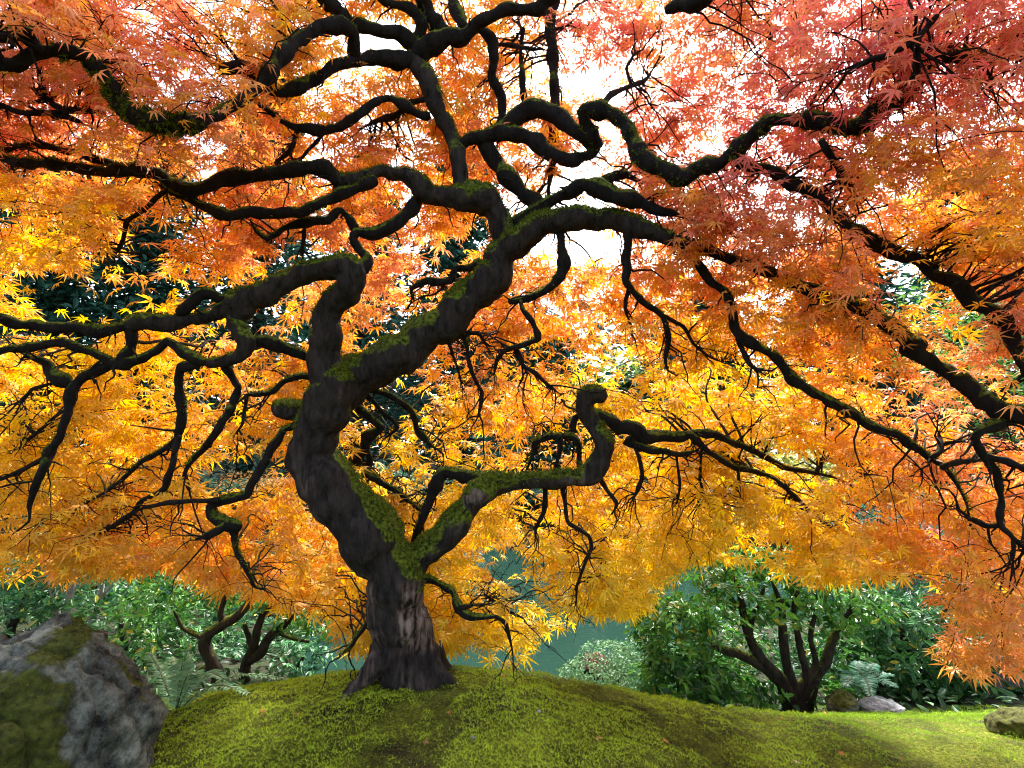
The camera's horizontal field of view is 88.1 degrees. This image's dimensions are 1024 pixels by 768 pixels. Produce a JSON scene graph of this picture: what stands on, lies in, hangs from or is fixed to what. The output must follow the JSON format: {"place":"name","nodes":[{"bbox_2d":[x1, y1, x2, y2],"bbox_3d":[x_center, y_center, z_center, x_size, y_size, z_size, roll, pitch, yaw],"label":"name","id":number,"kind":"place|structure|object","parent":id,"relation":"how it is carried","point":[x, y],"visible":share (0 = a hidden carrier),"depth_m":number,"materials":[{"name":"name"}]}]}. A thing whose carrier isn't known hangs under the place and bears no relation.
{"place":"outdoors","nodes":[
{"label":"outdoors","id":0,"kind":"place"},
{"bbox_2d":[0,545,1020,704],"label":"water","id":1,"kind":"structure","parent":0,"point":[545,659],"depth_m":6.71,"materials":[{"name":"teal liquid"}]},
{"bbox_2d":[0,398,67,530],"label":"broadleaf tree","id":2,"kind":"object","parent":1,"relation":"on","point":[2,529],"visible":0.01,"depth_m":14.63,"materials":[{"name":"green plant"}]},
{"bbox_2d":[690,476,824,541],"bbox_3d":[5.915,3.045,13.024,3.291,2.031,3.316,0,-9,0],"label":"shrub","id":3,"kind":"object","parent":1,"relation":"on","point":[752,496],"visible":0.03,"depth_m":12.47,"materials":[{"name":"green plant"}]},
{"bbox_2d":[722,447,897,517],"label":"broadleaf tree","id":4,"kind":"object","parent":1,"relation":"on","point":[792,461],"visible":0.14,"depth_m":12.74,"materials":[{"name":"yellow plant"}]},
{"bbox_2d":[761,494,873,535],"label":"shrub","id":5,"kind":"object","parent":1,"relation":"on","point":[816,519],"visible":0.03,"depth_m":11.47,"materials":[{"name":"green plant"}]},
{"bbox_2d":[833,492,931,534],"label":"shrub","id":6,"kind":"object","parent":1,"relation":"on","point":[859,516],"visible":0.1,"depth_m":10.74,"materials":[{"name":"green plant"}]},
{"bbox_2d":[0,454,1023,767],"bbox_3d":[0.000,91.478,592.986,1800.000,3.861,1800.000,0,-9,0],"label":"ground","id":7,"kind":"structure","parent":0,"point":[372,750],"depth_m":2.43,"materials":[{"name":"green plant"}]},
{"bbox_2d":[0,102,39,404],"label":"conifer","id":8,"kind":"object","parent":7,"relation":"on","point":[4,168],"visible":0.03,"depth_m":26.09,"materials":[{"name":"green plant"}]},
{"bbox_2d":[7,530,81,615],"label":"slender tree","id":9,"kind":"object","parent":7,"relation":"on","point":[50,592],"visible":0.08,"depth_m":5.57,"materials":[{"name":"green plant"}]},
{"bbox_2d":[0,556,89,637],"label":"bank shrub","id":10,"kind":"object","parent":7,"relation":"on","point":[10,631],"visible":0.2,"depth_m":5.77,"materials":[{"name":"green plant"}]},
{"bbox_2d":[33,509,95,613],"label":"slender tree","id":11,"kind":"object","parent":7,"relation":"on","point":[70,595],"visible":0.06,"depth_m":5.58,"materials":[{"name":"green plant"}]},
{"bbox_2d":[11,473,140,518],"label":"shrub","id":12,"kind":"object","parent":7,"relation":"on","point":[57,501],"depth_m":14.30,"materials":[{"name":"green plant"}]},
{"bbox_2d":[0,150,160,473],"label":"conifer","id":13,"kind":"object","parent":7,"relation":"on","point":[61,296],"visible":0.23,"depth_m":22.37,"materials":[{"name":"green plant"}]},
{"bbox_2d":[0,613,168,767],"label":"boulder","id":14,"kind":"object","parent":7,"relation":"on","point":[75,692],"visible":1,"depth_m":1.90,"materials":[{"name":"stone"}]},
{"bbox_2d":[54,512,118,627],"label":"slender tree","id":15,"kind":"object","parent":7,"relation":"on","point":[101,592],"visible":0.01,"depth_m":5.58,"materials":[{"name":"green plant"}]},
{"bbox_2d":[0,567,255,674],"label":"bank shrub","id":16,"kind":"object","parent":7,"relation":"on","point":[54,603],"visible":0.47,"depth_m":5.29,"materials":[{"name":"green plant"}]},
{"bbox_2d":[31,106,241,478],"bbox_3d":[-17.631,-4.509,26.368,10.192,19.415,10.026,0,-9,0],"label":"conifer","id":17,"kind":"object","parent":7,"relation":"on","point":[162,287],"visible":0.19,"depth_m":25.18,"materials":[{"name":"green plant"}]},
{"bbox_2d":[0,534,346,626],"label":"bank shrub","id":18,"kind":"object","parent":7,"relation":"on","point":[190,596],"visible":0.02,"depth_m":6.70,"materials":[{"name":"green plant"}]},
{"bbox_2d":[140,466,239,521],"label":"shrub","id":19,"kind":"object","parent":7,"relation":"on","point":[205,476],"visible":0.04,"depth_m":15.17,"materials":[{"name":"green plant"}]},
{"bbox_2d":[108,556,285,691],"bbox_3d":[-2.657,2.071,4.781,1.405,1.103,1.390,2,-9,-14],"label":"twisted shrub","id":20,"kind":"object","parent":7,"relation":"on","point":[208,654],"visible":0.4,"depth_m":4.28,"materials":[{"name":"green plant"}]},
{"bbox_2d":[144,639,286,710],"bbox_3d":[-1.649,1.552,2.747,0.776,0.372,0.514,-2,-9,11],"label":"sword fern","id":21,"kind":"object","parent":7,"relation":"on","point":[173,683],"visible":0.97,"depth_m":2.74,"materials":[{"name":"green plant"}]},
{"bbox_2d":[134,43,325,479],"bbox_3d":[-13.345,-6.842,28.569,10.622,24.568,11.150,0,-9,0],"label":"conifer","id":22,"kind":"object","parent":7,"relation":"on","point":[259,314],"visible":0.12,"depth_m":26.80,"materials":[{"name":"green plant"}]},
{"bbox_2d":[185,477,285,518],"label":"shrub","id":23,"kind":"object","parent":7,"relation":"on","point":[234,484],"visible":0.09,"depth_m":14.44,"materials":[{"name":"green plant"}]},
{"bbox_2d":[205,470,307,527],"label":"maple","id":24,"kind":"object","parent":7,"relation":"on","point":[272,482],"visible":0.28,"depth_m":14.53,"materials":[{"name":"yellow plant"}]},
{"bbox_2d":[187,612,336,680],"bbox_3d":[-2.680,2.789,5.412,1.341,0.722,1.754,7,-11,-39],"label":"bank shrub","id":25,"kind":"object","parent":7,"relation":"on","point":[298,647],"visible":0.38,"depth_m":5.23,"materials":[{"name":"green plant"}]},
{"bbox_2d":[217,581,347,683],"bbox_3d":[-2.194,2.173,4.872,1.399,0.962,0.837,-4,-10,25],"label":"twisted shrub","id":26,"kind":"object","parent":7,"relation":"on","point":[256,651],"visible":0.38,"depth_m":4.57,"materials":[{"name":"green plant"}]},
{"bbox_2d":[220,151,467,483],"bbox_3d":[-7.015,-3.272,24.520,10.500,16.514,10.617,0,-9,0],"label":"conifer","id":27,"kind":"object","parent":7,"relation":"on","point":[362,341],"visible":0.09,"depth_m":23.81,"materials":[{"name":"green plant"}]},
{"bbox_2d":[356,463,411,493],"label":"shrub","id":28,"kind":"object","parent":7,"relation":"on","point":[396,474],"visible":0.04,"depth_m":15.29,"materials":[{"name":"green plant"}]},
{"bbox_2d":[403,471,464,505],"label":"shrub","id":29,"kind":"object","parent":7,"relation":"on","point":[414,479],"visible":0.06,"depth_m":16.34,"materials":[{"name":"green plant"}]},
{"bbox_2d":[372,114,537,474],"bbox_3d":[-2.658,-5.157,29.182,8.931,21.341,9.931,0,-9,0],"label":"conifer","id":30,"kind":"object","parent":7,"relation":"on","point":[449,262],"visible":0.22,"depth_m":27.77,"materials":[{"name":"green plant"}]},
{"bbox_2d":[0,264,1018,470],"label":"wood","id":31,"kind":"object","parent":7,"relation":"on","point":[599,326],"visible":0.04,"depth_m":35.75,"materials":[{"name":"green plant"}]},
{"bbox_2d":[0,593,1023,715],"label":"ground cover","id":32,"kind":"object","parent":7,"relation":"on","point":[1009,697],"visible":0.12,"depth_m":4.33,"materials":[{"name":"green plant"}]},
{"bbox_2d":[0,0,1023,699],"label":"japanese maple","id":33,"kind":"object","parent":7,"relation":"on","point":[404,612],"visible":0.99,"depth_m":2.59,"materials":[{"name":"orange plant"}]},
{"bbox_2d":[459,320,606,509],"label":"maple leaves","id":34,"kind":"object","parent":7,"relation":"on","point":[533,362],"visible":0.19,"depth_m":19.49,"materials":[{"name":"green plant"}]},
{"bbox_2d":[509,488,585,521],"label":"shrub","id":35,"kind":"object","parent":7,"relation":"on","point":[529,498],"visible":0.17,"depth_m":15.55,"materials":[{"name":"green plant"}]},
{"bbox_2d":[581,652,607,681],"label":"heather","id":36,"kind":"object","parent":7,"relation":"on","point":[587,669],"visible":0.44,"depth_m":4.72,"materials":[{"name":"green plant"}]},
{"bbox_2d":[552,343,652,474],"bbox_3d":[3.349,1.564,18.843,4.324,5.979,4.025,0,-9,0],"label":"broadleaf tree","id":37,"kind":"object","parent":7,"relation":"on","point":[625,367],"visible":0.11,"depth_m":18.46,"materials":[{"name":"green plant"}]},
{"bbox_2d":[577,473,663,526],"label":"shrub","id":38,"kind":"object","parent":7,"relation":"on","point":[614,504],"visible":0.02,"depth_m":14.82,"materials":[{"name":"green plant"}]},
{"bbox_2d":[553,629,690,691],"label":"azalea","id":39,"kind":"object","parent":7,"relation":"on","point":[622,668],"visible":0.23,"depth_m":4.49,"materials":[{"name":"green plant"}]},
{"bbox_2d":[562,365,734,515],"bbox_3d":[4.213,2.229,18.154,6.028,5.784,5.277,0,-9,0],"label":"conifer","id":40,"kind":"object","parent":7,"relation":"on","point":[627,385],"visible":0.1,"depth_m":17.55,"materials":[{"name":"green plant"}]},
{"bbox_2d":[630,473,740,518],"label":"shrub","id":41,"kind":"object","parent":7,"relation":"on","point":[674,486],"depth_m":14.23,"materials":[{"name":"green plant"}]},
{"bbox_2d":[650,290,795,502],"bbox_3d":[7.818,0.461,21.162,6.811,9.012,7.024,-8,-12,41],"label":"conifer","id":42,"kind":"object","parent":7,"relation":"on","point":[702,306],"visible":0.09,"depth_m":20.68,"materials":[{"name":"green plant"}]},
{"bbox_2d":[725,704,746,710],"bbox_3d":[1.580,2.329,3.744,0.212,0.104,0.156,0,-9,0],"label":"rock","id":43,"kind":"object","parent":7,"relation":"on","point":[739,705],"visible":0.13,"depth_m":3.75,"materials":[{"name":"stone"}]},
{"bbox_2d":[688,355,828,479],"bbox_3d":[8.041,1.843,18.026,4.228,5.406,5.301,0,-9,0],"label":"broadleaf tree","id":44,"kind":"object","parent":7,"relation":"on","point":[770,448],"visible":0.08,"depth_m":17.22,"materials":[{"name":"green plant"}]},
{"bbox_2d":[714,615,919,685],"bbox_3d":[2.808,2.672,5.124,2.484,0.803,1.070,0,-9,0],"label":"broadleaf shrub","id":45,"kind":"object","parent":7,"relation":"on","point":[817,647],"visible":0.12,"depth_m":5.12,"materials":[{"name":"green plant"}]},
{"bbox_2d":[825,688,858,712],"bbox_3d":[2.365,2.296,3.796,0.212,0.191,0.217,-5,-10,32],"label":"rock","id":46,"kind":"object","parent":7,"relation":"on","point":[839,700],"visible":0.72,"depth_m":3.75,"materials":[{"name":"stone"}]},
{"bbox_2d":[838,660,898,696],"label":"sword fern","id":47,"kind":"object","parent":7,"relation":"on","point":[863,682],"visible":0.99,"depth_m":3.95,"materials":[{"name":"green plant"}]},
{"bbox_2d":[773,231,980,484],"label":"maple leaves","id":48,"kind":"object","parent":7,"relation":"on","point":[885,287],"visible":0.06,"depth_m":23.34,"materials":[{"name":"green plant"}]},
{"bbox_2d":[858,696,905,712],"bbox_3d":[2.674,2.346,3.848,0.321,0.105,0.238,0,-9,0],"label":"rock","id":49,"kind":"object","parent":7,"relation":"on","point":[876,703],"visible":0.6,"depth_m":3.81,"materials":[{"name":"stone"}]},
{"bbox_2d":[811,568,1023,704],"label":"broadleaf shrub","id":50,"kind":"object","parent":7,"relation":"on","point":[905,665],"visible":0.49,"depth_m":4.38,"materials":[{"name":"green plant"}]},
{"bbox_2d":[816,477,1021,618],"bbox_3d":[5.508,2.338,6.601,3.235,2.334,2.495,0,-9,0],"label":"broadleaf shrub","id":51,"kind":"object","parent":7,"relation":"on","point":[894,581],"visible":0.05,"depth_m":6.33,"materials":[{"name":"green plant"}]},
{"bbox_2d":[833,500,1022,571],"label":"maple","id":52,"kind":"object","parent":7,"relation":"on","point":[932,529],"visible":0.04,"depth_m":9.27,"materials":[{"name":"orange plant"}]},
{"bbox_2d":[882,265,1023,484],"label":"broadleaf tree","id":53,"kind":"object","parent":7,"relation":"on","point":[1002,434],"visible":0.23,"depth_m":16.07,"materials":[{"name":"green plant"}]},
{"bbox_2d":[885,149,1023,485],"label":"maple leaves","id":54,"kind":"object","parent":7,"relation":"on","point":[916,283],"visible":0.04,"depth_m":22.61,"materials":[{"name":"green plant"}]},
{"bbox_2d":[889,483,1019,526],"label":"shrub","id":55,"kind":"object","parent":7,"relation":"on","point":[951,497],"visible":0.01,"depth_m":11.53,"materials":[{"name":"green plant"}]},
{"bbox_2d":[917,594,1023,654],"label":"broadleaf shrub","id":56,"kind":"object","parent":7,"relation":"on","point":[957,625],"depth_m":5.31,"materials":[{"name":"green plant"}]},
{"bbox_2d":[983,707,1023,737],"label":"rock","id":57,"kind":"object","parent":7,"relation":"on","point":[1000,720],"visible":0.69,"depth_m":2.75,"materials":[{"name":"stone"}]},
{"bbox_2d":[985,657,1023,692],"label":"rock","id":58,"kind":"object","parent":7,"relation":"on","point":[1021,683],"visible":0.12,"depth_m":4.46,"materials":[{"name":"stone"}]},
{"bbox_2d":[0,0,1023,453],"label":"sky","id":59,"kind":"structure","parent":0,"point":[588,241],"materials":[{"name":"white"}]},
{"bbox_2d":[680,664,744,707],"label":"sword fern","id":60,"kind":"object","parent":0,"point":[699,685],"visible":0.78,"depth_m":3.64,"materials":[{"name":"green plant"}]},
{"bbox_2d":[622,542,909,715],"bbox_3d":[2.015,1.967,4.193,2.351,1.443,1.436,0,-9,0],"label":"rhododendron","id":61,"kind":"object","parent":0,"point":[685,664],"visible":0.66,"depth_m":3.94,"materials":[{"name":"green plant"}]}
]}

